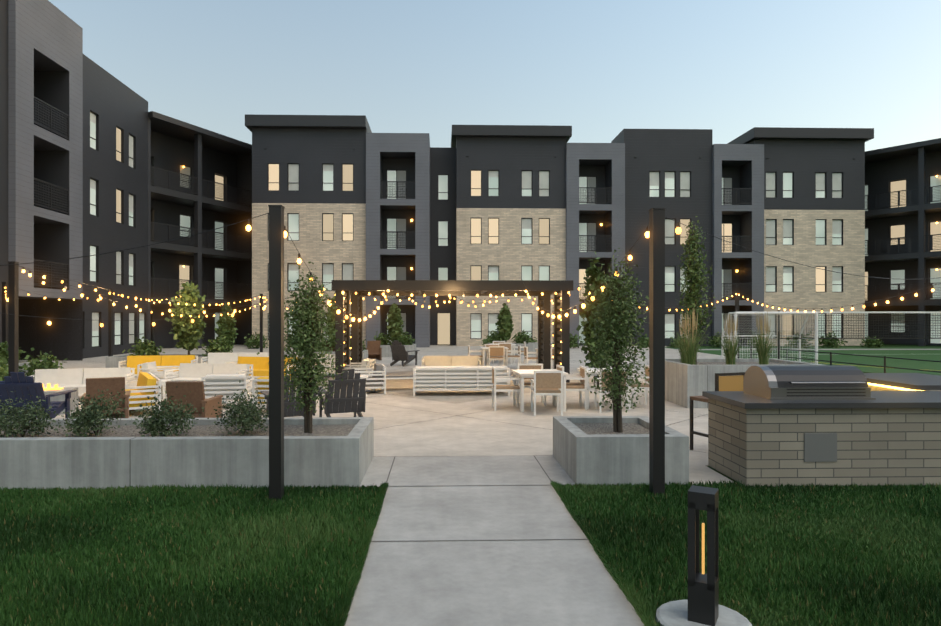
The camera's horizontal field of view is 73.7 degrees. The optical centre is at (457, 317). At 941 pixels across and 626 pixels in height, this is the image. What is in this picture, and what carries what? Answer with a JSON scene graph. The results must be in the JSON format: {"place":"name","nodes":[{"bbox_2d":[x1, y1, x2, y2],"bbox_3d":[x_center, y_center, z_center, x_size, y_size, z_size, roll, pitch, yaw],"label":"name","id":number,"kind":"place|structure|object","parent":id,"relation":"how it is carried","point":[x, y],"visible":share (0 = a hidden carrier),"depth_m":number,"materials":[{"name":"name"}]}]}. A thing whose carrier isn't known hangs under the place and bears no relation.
{"place":"outdoors","nodes":[
{"label":"outdoors","id":0,"kind":"place"},
{"bbox_2d":[34,344,733,486],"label":"plaza ground","id":1,"kind":"structure","parent":0,"point":[460,435],"depth_m":11.60,"materials":[{"name":"concrete"}]},
{"bbox_2d":[2,282,7,349],"bbox_3d":[-14.337,0.359,19.859,0.200,2.955,0.200,0,0,-2],"label":"post","id":2,"kind":"object","parent":1,"relation":"on","point":[4,321],"visible":0.53,"depth_m":19.80,"materials":[{"name":"black metal"}]},
{"bbox_2d":[0,357,26,380],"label":"flower shrub","id":3,"kind":"object","parent":1,"relation":"on","point":[3,369],"visible":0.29,"depth_m":15.51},
{"bbox_2d":[8,261,18,375],"bbox_3d":[-8.932,0.359,12.607,0.200,2.955,0.200,0,0,-2],"label":"post","id":4,"kind":"object","parent":1,"relation":"on","point":[13,319],"visible":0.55,"depth_m":12.55,"materials":[{"name":"black metal"}]},
{"bbox_2d":[2,360,42,375],"bbox_3d":[-13.745,1.587,16.574,2.200,0.500,6.000,0,0,-2],"label":"planter","id":5,"kind":"object","parent":1,"relation":"on","point":[21,362],"visible":0.07,"depth_m":18.55,"materials":[{"name":"concrete"}]},
{"bbox_2d":[0,341,25,362],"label":"planter shrub","id":6,"kind":"object","parent":5,"relation":"on","point":[3,351],"visible":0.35,"depth_m":18.95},
{"bbox_2d":[19,348,67,377],"bbox_3d":[-12.085,1.373,18.251,1.729,1.024,1.284,0,0,-2],"label":"shrub","id":7,"kind":"object","parent":5,"relation":"on","point":[36,363],"depth_m":18.04,"materials":[{"name":"plant"}]},
{"bbox_2d":[0,372,76,417],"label":"adirondack chair","id":8,"kind":"object","parent":1,"relation":"on","point":[21,385],"visible":0.65,"depth_m":10.07,"materials":[{"name":"blue"}]},
{"bbox_2d":[42,383,77,413],"bbox_3d":[-8.116,1.556,12.030,1.300,0.563,0.700,0,0,-17],"label":"fire table","id":9,"kind":"object","parent":1,"relation":"on","point":[48,390],"visible":0.25,"depth_m":12.07,"materials":[{"name":"concrete"}]},
{"bbox_2d":[31,367,134,395],"bbox_3d":[-8.369,1.492,13.924,2.000,0.690,0.820,0,0,-17],"label":"white sofa","id":10,"kind":"object","parent":1,"relation":"on","point":[76,377],"visible":0.4,"depth_m":14.02,"materials":[{"name":"white"}]},
{"bbox_2d":[81,377,130,417],"bbox_3d":[-5.819,1.383,10.394,0.690,0.827,0.720,0,0,-27],"label":"brown lounge","id":11,"kind":"object","parent":1,"relation":"on","point":[113,385],"visible":0.58,"depth_m":10.15,"materials":[{"name":"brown wood"}]},
{"bbox_2d":[108,289,112,356],"bbox_3d":[-13.883,0.359,25.074,0.200,2.955,0.200,0,0,-2],"label":"post","id":12,"kind":"object","parent":1,"relation":"on","point":[110,328],"visible":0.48,"depth_m":25.02,"materials":[{"name":"black metal"}]},
{"bbox_2d":[125,372,160,410],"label":"chair","id":13,"kind":"object","parent":1,"relation":"on","point":[145,387],"visible":0.56,"depth_m":11.74,"materials":[{"name":"white"}]},
{"bbox_2d":[127,379,170,397],"bbox_3d":[-7.181,1.644,14.357,1.000,0.385,0.550,0,0,-12],"label":"coffee table","id":14,"kind":"object","parent":1,"relation":"on","point":[163,381],"visible":0.23,"depth_m":14.19,"materials":[{"name":"white"}]},
{"bbox_2d":[105,354,207,367],"bbox_3d":[-9.394,1.586,21.947,5.000,0.502,1.502,0,0,-2],"label":"planter","id":15,"kind":"object","parent":1,"relation":"on","point":[111,361],"visible":0.1,"depth_m":21.14,"materials":[{"name":"concrete"}]},
{"bbox_2d":[122,336,164,355],"bbox_3d":[-10.896,1.040,21.838,1.290,0.768,0.952,0,0,-2],"label":"planter shrub","id":16,"kind":"object","parent":15,"relation":"on","point":[145,348],"visible":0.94,"depth_m":21.68,"materials":[{"name":"plant"}]},
{"bbox_2d":[164,281,205,354],"bbox_3d":[-9.497,0.056,21.912,1.421,2.665,1.266,0,0,-2],"label":"tree","id":17,"kind":"object","parent":15,"relation":"on","point":[187,332],"depth_m":21.73,"materials":[{"name":"plant"}]},
{"bbox_2d":[201,337,233,355],"bbox_3d":[-8.436,1.017,21.999,1.147,0.775,0.965,0,0,-2],"label":"planter shrub","id":18,"kind":"object","parent":15,"relation":"on","point":[219,347],"depth_m":21.90,"materials":[{"name":"plant"}]},
{"bbox_2d":[118,355,197,375],"bbox_3d":[-8.903,1.492,18.711,2.000,0.690,0.820,0,0,-12],"label":"outdoor sofa","id":19,"kind":"object","parent":1,"relation":"on","point":[160,360],"visible":0.42,"depth_m":18.86,"materials":[{"name":"white"}]},
{"bbox_2d":[137,361,179,378],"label":"club chair","id":20,"kind":"object","parent":1,"relation":"on","point":[151,367],"visible":0.44,"depth_m":15.69,"materials":[{"name":"white"}]},
{"bbox_2d":[0,417,373,489],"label":"planter","id":21,"kind":"object","parent":1,"relation":"on","point":[331,451],"visible":0.79,"depth_m":6.74,"materials":[{"name":"concrete"}]},
{"bbox_2d":[0,391,60,437],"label":"planter shrub","id":22,"kind":"object","parent":21,"relation":"in","point":[6,418],"depth_m":7.19,"materials":[{"name":"plant"}]},
{"bbox_2d":[50,388,126,436],"bbox_3d":[-4.289,1.104,7.278,0.882,0.554,0.815,0,0,-2],"label":"planter shrub","id":23,"kind":"object","parent":21,"relation":"in","point":[91,416],"depth_m":7.25,"materials":[{"name":"plant"}]},
{"bbox_2d":[131,386,203,436],"bbox_3d":[-3.387,1.077,7.231,0.775,0.607,0.916,0,0,-2],"label":"planter shrub","id":24,"kind":"object","parent":21,"relation":"in","point":[149,424],"depth_m":7.17,"materials":[{"name":"plant"}]},
{"bbox_2d":[207,380,268,435],"bbox_3d":[-2.543,1.050,7.385,0.846,0.660,0.790,0,0,-2],"label":"planter shrub","id":25,"kind":"object","parent":21,"relation":"in","point":[244,419],"depth_m":7.33,"materials":[{"name":"plant"}]},
{"bbox_2d":[257,261,343,432],"bbox_3d":[-1.829,0.358,7.470,1.023,2.040,0.941,0,0,-2],"label":"planter tree","id":26,"kind":"object","parent":21,"relation":"on","point":[298,309],"depth_m":7.40,"materials":[{"name":"plant"}]},
{"bbox_2d":[162,381,222,417],"bbox_3d":[-4.153,1.384,9.840,0.690,0.827,0.720,0,0,-2],"label":"brown lounge","id":27,"kind":"object","parent":1,"relation":"on","point":[195,398],"visible":0.58,"depth_m":9.54,"materials":[{"name":"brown wood"}]},
{"bbox_2d":[163,363,252,390],"bbox_3d":[-6.109,1.492,15.388,1.900,0.690,0.820,0,0,8],"label":"white sofa","id":28,"kind":"object","parent":1,"relation":"on","point":[192,371],"visible":0.56,"depth_m":15.55,"materials":[{"name":"white"}]},
{"bbox_2d":[214,303,237,350],"bbox_3d":[-10.942,0.573,29.643,1.047,2.532,1.108,0,0,-2],"label":"tree","id":29,"kind":"object","parent":1,"relation":"on","point":[226,328],"depth_m":29.46,"materials":[{"name":"plant"}]},
{"bbox_2d":[201,374,253,404],"bbox_3d":[-4.687,1.492,12.826,0.860,0.690,0.820,0,0,-8],"label":"club chair","id":30,"kind":"object","parent":1,"relation":"on","point":[229,385],"visible":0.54,"depth_m":12.48,"materials":[{"name":"white"}]},
{"bbox_2d":[201,352,268,363],"bbox_3d":[-7.146,1.492,20.261,2.000,0.690,0.820,0,0,-7],"label":"white sofa","id":31,"kind":"object","parent":1,"relation":"on","point":[217,358],"visible":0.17,"depth_m":20.39,"materials":[{"name":"white"}]},
{"bbox_2d":[244,329,268,348],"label":"shrub","id":32,"kind":"object","parent":1,"relation":"on","point":[250,341],"depth_m":36.70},
{"bbox_2d":[224,356,298,377],"bbox_3d":[-5.582,1.492,18.003,2.000,0.690,0.820,0,0,13],"label":"outdoor sofa","id":33,"kind":"object","parent":1,"relation":"on","point":[260,366],"visible":0.23,"depth_m":18.18,"materials":[{"name":"white"}]},
{"bbox_2d":[260,294,262,351],"bbox_3d":[-9.311,0.359,29.704,0.200,2.955,0.200,0,0,-2],"label":"post","id":34,"kind":"object","parent":1,"relation":"on","point":[261,326],"visible":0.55,"depth_m":29.64,"materials":[{"name":"black metal"}]},
{"bbox_2d":[252,377,295,409],"bbox_3d":[-3.421,1.492,12.262,0.860,0.690,0.820,0,0,8],"label":"club chair","id":35,"kind":"object","parent":1,"relation":"on","point":[262,384],"visible":0.35,"depth_m":11.92,"materials":[{"name":"white"}]},
{"bbox_2d":[260,371,319,416],"bbox_3d":[-2.792,1.351,10.515,0.855,0.979,1.006,0,0,-27],"label":"adirondack chair","id":36,"kind":"object","parent":1,"relation":"on","point":[288,412],"visible":0.29,"depth_m":10.29,"materials":[{"name":"grey"}]},
{"bbox_2d":[296,354,350,372],"bbox_3d":[-4.222,1.492,19.442,1.800,0.690,0.820,0,0,-2],"label":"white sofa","id":37,"kind":"object","parent":1,"relation":"on","point":[327,361],"visible":0.08,"depth_m":19.59,"materials":[{"name":"white"}]},
{"bbox_2d":[314,350,367,362],"bbox_3d":[-4.880,1.587,25.076,2.400,0.500,1.500,0,0,-2],"label":"planter","id":38,"kind":"object","parent":1,"relation":"on","point":[365,354],"visible":0.21,"depth_m":24.60,"materials":[{"name":"concrete"}]},
{"bbox_2d":[324,341,334,351],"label":"shrub","id":39,"kind":"object","parent":38,"relation":"in","point":[327,345],"visible":0.02,"depth_m":25.55,"materials":[{"name":"green plant"}]},
{"bbox_2d":[326,293,334,347],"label":"tree","id":40,"kind":"object","parent":38,"relation":"on","point":[332,322],"visible":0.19,"depth_m":24.84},
{"bbox_2d":[317,369,369,416],"bbox_3d":[-2.009,1.351,10.935,0.855,0.979,1.006,0,0,-22],"label":"adirondack chair","id":41,"kind":"object","parent":1,"relation":"on","point":[347,402],"visible":0.81,"depth_m":10.65,"materials":[{"name":"grey"}]},
{"bbox_2d":[344,358,374,378],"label":"club chair","id":42,"kind":"object","parent":1,"relation":"on","point":[366,363],"visible":0.35,"depth_m":16.90,"materials":[{"name":"white"}]},
{"bbox_2d":[352,375,367,396],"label":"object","id":43,"kind":"object","parent":1,"relation":"on","point":[363,376],"visible":0.27,"depth_m":14.49,"materials":[{"name":"white"}]},
{"bbox_2d":[354,363,385,393],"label":"club chair","id":44,"kind":"object","parent":1,"relation":"on","point":[374,380],"visible":0.69,"depth_m":14.95,"materials":[{"name":"white"}]},
{"bbox_2d":[363,341,381,359],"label":"lounge chair","id":45,"kind":"object","parent":1,"relation":"on","point":[374,348],"visible":0.69,"depth_m":26.13,"materials":[{"name":"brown wood"}]},
{"bbox_2d":[63,349,706,625],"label":"walkway and joints","id":46,"kind":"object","parent":1,"relation":"on","point":[470,541],"visible":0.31,"depth_m":4.95,"materials":[{"name":"concrete"}]},
{"bbox_2d":[373,374,419,390],"bbox_3d":[-1.569,1.644,15.815,1.150,0.385,0.500,0,0,-10],"label":"coffee table","id":47,"kind":"object","parent":1,"relation":"on","point":[399,376],"visible":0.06,"depth_m":15.62,"materials":[{"name":"white"}]},
{"bbox_2d":[380,344,415,356],"bbox_3d":[-3.008,1.562,29.680,2.000,0.550,1.600,0,0,-2],"label":"planter","id":48,"kind":"object","parent":1,"relation":"on","point":[386,351],"visible":0.23,"depth_m":28.88,"materials":[{"name":"concrete"}]},
{"bbox_2d":[373,331,392,344],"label":"planter shrub","id":49,"kind":"object","parent":48,"relation":"in","point":[383,339],"depth_m":29.53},
{"bbox_2d":[385,303,404,341],"bbox_3d":[-2.972,0.285,29.690,0.954,2.107,0.918,0,0,-2],"label":"tree","id":50,"kind":"object","parent":48,"relation":"on","point":[395,321],"visible":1,"depth_m":29.51,"materials":[{"name":"plant"}]},
{"bbox_2d":[396,331,414,344],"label":"planter shrub","id":51,"kind":"object","parent":48,"relation":"in","point":[404,338],"visible":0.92,"depth_m":29.46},
{"bbox_2d":[390,340,419,366],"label":"adirondack chair","id":52,"kind":"object","parent":1,"relation":"on","point":[399,352],"visible":0.94,"depth_m":23.60,"materials":[{"name":"grey"}]},
{"bbox_2d":[422,356,480,370],"bbox_3d":[-0.195,1.492,18.554,1.700,0.690,0.820,0,0,-2],"label":"sofa cushion","id":53,"kind":"object","parent":1,"relation":"on","point":[446,361],"visible":0.42,"depth_m":18.72,"materials":[{"name":"white"}]},
{"bbox_2d":[332,280,572,388],"bbox_3d":[-0.181,0.447,18.055,6.160,2.780,4.160,0,0,-2],"label":"pergola","id":54,"kind":"object","parent":1,"relation":"on","point":[362,288],"visible":0.73,"depth_m":16.14,"materials":[{"name":"black metal"}]},
{"bbox_2d":[413,366,509,395],"bbox_3d":[0.075,1.492,14.960,2.250,0.690,0.820,0,0,-2],"label":"outdoor sofa","id":55,"kind":"object","parent":1,"relation":"on","point":[477,377],"visible":0.81,"depth_m":14.58,"materials":[{"name":"white"}]},
{"bbox_2d":[468,345,482,357],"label":"dining chair","id":56,"kind":"object","parent":1,"relation":"on","point":[480,356],"visible":0.44,"depth_m":22.45,"materials":[{"name":"white"}]},
{"bbox_2d":[481,333,495,346],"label":"shrub","id":57,"kind":"object","parent":1,"relation":"on","point":[487,342],"visible":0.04,"depth_m":37.11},
{"bbox_2d":[485,344,500,365],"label":"dining chair","id":58,"kind":"object","parent":1,"relation":"on","point":[499,361],"visible":0.5,"depth_m":23.38,"materials":[{"name":"white"}]},
{"bbox_2d":[480,347,508,367],"bbox_3d":[1.295,1.460,22.498,0.950,0.750,0.950,0,0,-2],"label":"dining table","id":59,"kind":"object","parent":1,"relation":"on","point":[487,349],"visible":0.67,"depth_m":22.07,"materials":[{"name":"white"}]},
{"bbox_2d":[487,346,504,365],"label":"dining chair","id":60,"kind":"object","parent":1,"relation":"on","point":[496,352],"visible":0.9,"depth_m":21.59,"materials":[{"name":"white"}]},
{"bbox_2d":[498,343,511,363],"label":"dining chair","id":61,"kind":"object","parent":1,"relation":"on","point":[508,345],"visible":0.44,"depth_m":24.59,"materials":[{"name":"white"}]},
{"bbox_2d":[492,366,520,410],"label":"dining chair","id":62,"kind":"object","parent":1,"relation":"on","point":[495,386],"visible":0.85,"depth_m":12.30,"materials":[{"name":"white"}]},
{"bbox_2d":[505,345,520,365],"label":"dining chair","id":63,"kind":"object","parent":1,"relation":"on","point":[518,351],"visible":0.67,"depth_m":22.25,"materials":[{"name":"white"}]},
{"bbox_2d":[512,342,525,362],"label":"dining chair","id":64,"kind":"object","parent":1,"relation":"on","point":[521,351],"visible":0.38,"depth_m":25.30,"materials":[{"name":"white"}]},
{"bbox_2d":[488,342,553,354],"bbox_3d":[3.149,1.561,31.302,3.200,0.552,1.502,0,0,-2],"label":"planter","id":65,"kind":"object","parent":1,"relation":"on","point":[531,347],"visible":0.15,"depth_m":30.57,"materials":[{"name":"concrete"}]},
{"bbox_2d":[484,329,502,342],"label":"planter shrub","id":66,"kind":"object","parent":65,"relation":"in","point":[495,337],"visible":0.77,"depth_m":31.06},
{"bbox_2d":[495,303,513,342],"bbox_3d":[2.316,0.307,31.182,0.971,2.063,0.904,0,0,-2],"label":"tree","id":67,"kind":"object","parent":65,"relation":"on","point":[505,324],"depth_m":31.02,"materials":[{"name":"plant"}]},
{"bbox_2d":[511,330,531,343],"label":"planter shrub","id":68,"kind":"object","parent":65,"relation":"in","point":[521,338],"visible":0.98,"depth_m":31.11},
{"bbox_2d":[524,346,537,363],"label":"dining chair","id":69,"kind":"object","parent":1,"relation":"on","point":[526,353],"visible":0.62,"depth_m":21.25,"materials":[{"name":"white"}]},
{"bbox_2d":[525,333,537,342],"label":"shrub","id":70,"kind":"object","parent":1,"relation":"on","point":[533,340],"visible":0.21,"depth_m":37.24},
{"bbox_2d":[518,364,545,405],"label":"dining chair","id":71,"kind":"object","parent":1,"relation":"on","point":[530,366],"visible":0.33,"depth_m":13.49,"materials":[{"name":"white"}]},
{"bbox_2d":[511,369,567,411],"bbox_3d":[1.622,1.460,12.603,0.950,0.750,0.950,0,0,-6],"label":"dining table","id":72,"kind":"object","parent":1,"relation":"on","point":[525,373],"visible":0.67,"depth_m":12.21,"materials":[{"name":"white"}]},
{"bbox_2d":[531,371,562,415],"bbox_3d":[1.686,1.417,11.951,0.557,0.840,0.557,0,0,-2],"label":"dining chair","id":73,"kind":"object","parent":1,"relation":"on","point":[548,382],"visible":0.94,"depth_m":11.69,"materials":[{"name":"white"}]},
{"bbox_2d":[551,348,553,368],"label":"dining chair","id":74,"kind":"object","parent":1,"relation":"on","point":[552,352],"visible":0.19,"depth_m":20.61,"materials":[{"name":"white"}]},
{"bbox_2d":[556,365,584,385],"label":"dining chair","id":75,"kind":"object","parent":1,"relation":"on","point":[559,367],"visible":0.23,"depth_m":12.81,"materials":[{"name":"white"}]},
{"bbox_2d":[555,366,586,409],"bbox_3d":[2.274,1.417,12.667,0.555,0.840,0.555,0,0,-2],"label":"dining chair","id":76,"kind":"object","parent":1,"relation":"on","point":[583,380],"visible":0.58,"depth_m":12.43,"materials":[{"name":"white"}]},
{"bbox_2d":[570,331,583,347],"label":"shrub","id":77,"kind":"object","parent":1,"relation":"on","point":[574,343],"visible":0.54,"depth_m":36.92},
{"bbox_2d":[576,251,611,384],"bbox_3d":[3.631,0.052,16.589,1.047,3.571,0.966,0,0,-2],"label":"tree","id":78,"kind":"object","parent":1,"relation":"on","point":[596,273],"depth_m":16.47,"materials":[{"name":"plant"}]},
{"bbox_2d":[577,368,632,408],"bbox_3d":[3.013,1.460,12.942,0.950,0.750,0.950,0,0,1],"label":"dining table","id":79,"kind":"object","parent":1,"relation":"on","point":[595,374],"visible":0.21,"depth_m":12.51,"materials":[{"name":"white"}]},
{"bbox_2d":[595,369,627,412],"bbox_3d":[2.997,1.417,12.287,0.540,0.840,0.540,0,0,3],"label":"dining chair","id":80,"kind":"object","parent":1,"relation":"on","point":[598,390],"visible":0.15,"depth_m":12.03,"materials":[{"name":"white"}]},
{"bbox_2d":[553,416,688,484],"bbox_3d":[1.892,1.572,7.583,1.240,0.530,1.450,0,0,-2],"label":"planter","id":81,"kind":"object","parent":1,"relation":"on","point":[595,450],"visible":0.73,"depth_m":6.87,"materials":[{"name":"concrete"}]},
{"bbox_2d":[579,248,648,432],"bbox_3d":[1.927,0.258,7.605,0.947,2.242,0.976,0,0,-2],"label":"tree","id":82,"kind":"object","parent":81,"relation":"on","point":[623,307],"depth_m":7.50,"materials":[{"name":"plant"}]},
{"bbox_2d":[625,365,648,407],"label":"dining chair","id":83,"kind":"object","parent":1,"relation":"on","point":[646,386],"visible":0.19,"depth_m":12.94,"materials":[{"name":"white"}]},
{"bbox_2d":[636,334,648,347],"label":"shrub","id":84,"kind":"object","parent":1,"relation":"on","point":[643,345],"visible":0.75,"depth_m":37.26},
{"bbox_2d":[690,372,744,449],"bbox_3d":[3.536,1.287,8.555,0.500,1.100,0.500,0,0,-22],"label":"bar chair","id":85,"kind":"object","parent":1,"relation":"on","point":[726,382],"visible":0.38,"depth_m":8.37,"materials":[{"name":"yellow metal"}]},
{"bbox_2d":[735,291,738,357],"bbox_3d":[11.693,0.359,26.290,0.200,2.955,0.200,0,0,-2],"label":"post","id":86,"kind":"object","parent":1,"relation":"on","point":[736,303],"visible":0.45,"depth_m":26.23,"materials":[{"name":"black metal"}]},
{"bbox_2d":[665,358,821,407],"bbox_3d":[6.018,1.401,13.700,2.850,0.872,2.052,0,0,-2],"label":"tall planter","id":87,"kind":"object","parent":1,"relation":"on","point":[684,382],"visible":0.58,"depth_m":12.84,"materials":[{"name":"concrete"}]},
{"bbox_2d":[667,320,698,362],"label":"feather grass","id":88,"kind":"object","parent":87,"relation":"on","point":[682,359],"depth_m":14.18,"materials":[{"name":"green plant"}]},
{"bbox_2d":[672,308,709,364],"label":"feather grass","id":89,"kind":"object","parent":87,"relation":"on","point":[690,352],"depth_m":13.04,"materials":[{"name":"green plant"}]},
{"bbox_2d":[674,216,718,364],"bbox_3d":[5.206,-0.582,13.714,1.074,3.242,0.916,0,0,-2],"label":"tall tree","id":90,"kind":"object","parent":87,"relation":"in","point":[690,271],"depth_m":13.62,"materials":[{"name":"plant"}]},
{"bbox_2d":[713,313,747,364],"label":"feather grass","id":91,"kind":"object","parent":87,"relation":"on","point":[730,351],"depth_m":13.15,"materials":[{"name":"green plant"}]},
{"bbox_2d":[746,311,778,364],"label":"feather grass","id":92,"kind":"object","parent":87,"relation":"on","point":[763,352],"depth_m":13.37,"materials":[{"name":"green plant"}]},
{"bbox_2d":[702,373,940,486],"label":"grill counter","id":93,"kind":"object","parent":1,"relation":"on","point":[891,433],"visible":0.83,"depth_m":6.83,"materials":[{"name":"brick"}]},
{"bbox_2d":[743,365,875,399],"bbox_3d":[4.070,0.745,7.338,1.200,0.355,0.703,0,0,-2],"label":"grill","id":94,"kind":"object","parent":93,"relation":"in","point":[818,382],"visible":1,"depth_m":7.11,"materials":[{"name":"silver"}]},
{"bbox_2d":[0,344,940,625],"bbox_3d":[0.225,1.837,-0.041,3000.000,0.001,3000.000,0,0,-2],"label":"ground","id":95,"kind":"structure","parent":0,"point":[614,564],"depth_m":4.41,"materials":[{"name":"plant"}]},
{"bbox_2d":[268,205,284,500],"bbox_3d":[-1.823,0.359,6.304,0.200,2.955,0.200,0,0,-2],"label":"post","id":96,"kind":"object","parent":95,"relation":"on","point":[276,351],"visible":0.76,"depth_m":6.24,"materials":[{"name":"black metal"}]},
{"bbox_2d":[0,213,940,365],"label":"string lights","id":97,"kind":"object","parent":96,"relation":"attached to","point":[616,269],"visible":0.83,"depth_m":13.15},
{"bbox_2d":[0,0,940,360],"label":"apartment building","id":98,"kind":"structure","parent":95,"relation":"on","point":[94,158],"depth_m":39.95,"materials":[{"name":"black brick"}]},
{"bbox_2d":[649,208,665,496],"bbox_3d":[2.054,0.359,6.473,0.200,2.955,0.200,0,0,-2],"label":"post","id":99,"kind":"object","parent":95,"relation":"on","point":[656,350],"visible":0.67,"depth_m":6.41,"materials":[{"name":"black metal"}]},
{"bbox_2d":[656,485,751,625],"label":"bollard light","id":100,"kind":"object","parent":95,"relation":"on","point":[700,606],"visible":0.98,"depth_m":3.69,"materials":[{"name":"metal"}]},
{"bbox_2d":[665,347,940,375],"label":"sports court","id":101,"kind":"object","parent":95,"relation":"on","point":[928,353],"visible":0.7,"depth_m":29.34,"materials":[{"name":"green"}]},
{"bbox_2d":[669,337,683,347],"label":"shrub","id":102,"kind":"object","parent":101,"relation":"on","point":[673,344],"visible":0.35,"depth_m":37.83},
{"bbox_2d":[704,332,728,347],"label":"shrub","id":103,"kind":"object","parent":101,"relation":"on","point":[715,338],"depth_m":37.96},
{"bbox_2d":[746,332,765,347],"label":"shrub","id":104,"kind":"object","parent":101,"relation":"on","point":[750,341],"depth_m":37.83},
{"bbox_2d":[721,312,817,363],"bbox_3d":[12.000,0.811,24.240,3.210,2.058,1.194,0,0,-2],"label":"soccer goal","id":105,"kind":"object","parent":101,"relation":"on","point":[735,315],"visible":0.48,"depth_m":24.57,"materials":[{"name":"white"}]},
{"bbox_2d":[784,330,814,348],"bbox_3d":[20.417,1.325,37.419,1.610,1.124,1.787,0,0,30],"label":"shrub","id":106,"kind":"object","parent":101,"relation":"on","point":[804,342],"depth_m":37.22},
{"bbox_2d":[818,331,847,347],"bbox_3d":[22.700,1.366,38.029,1.582,1.042,1.638,0,0,-28],"label":"shrub","id":107,"kind":"object","parent":101,"relation":"on","point":[830,343],"visible":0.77,"depth_m":37.88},
{"bbox_2d":[778,310,940,358],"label":"court net","id":108,"kind":"object","parent":101,"relation":"on","point":[873,320],"visible":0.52,"depth_m":24.82,"materials":[{"name":"black net fabric"},{"name":"white fabric"},{"name":"metal"}]},
{"bbox_2d":[858,336,883,347],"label":"shrub","id":109,"kind":"object","parent":101,"relation":"on","point":[872,343],"visible":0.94,"depth_m":37.62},
{"bbox_2d":[750,346,940,372],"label":"fence","id":110,"kind":"object","parent":95,"relation":"on","point":[831,361],"visible":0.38,"depth_m":21.12,"materials":[{"name":"black metal"}]},
{"bbox_2d":[48,0,940,150],"label":"sky","id":111,"kind":"structure","parent":0,"point":[600,69],"materials":[{"name":"blue"}]},
{"bbox_2d":[491,344,515,362],"bbox_3d":[1.811,1.460,25.513,0.983,0.750,0.983,0,0,-2],"label":"dining table","id":112,"kind":"object","parent":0,"point":[513,345],"visible":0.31,"depth_m":25.10,"materials":[{"name":"white"}]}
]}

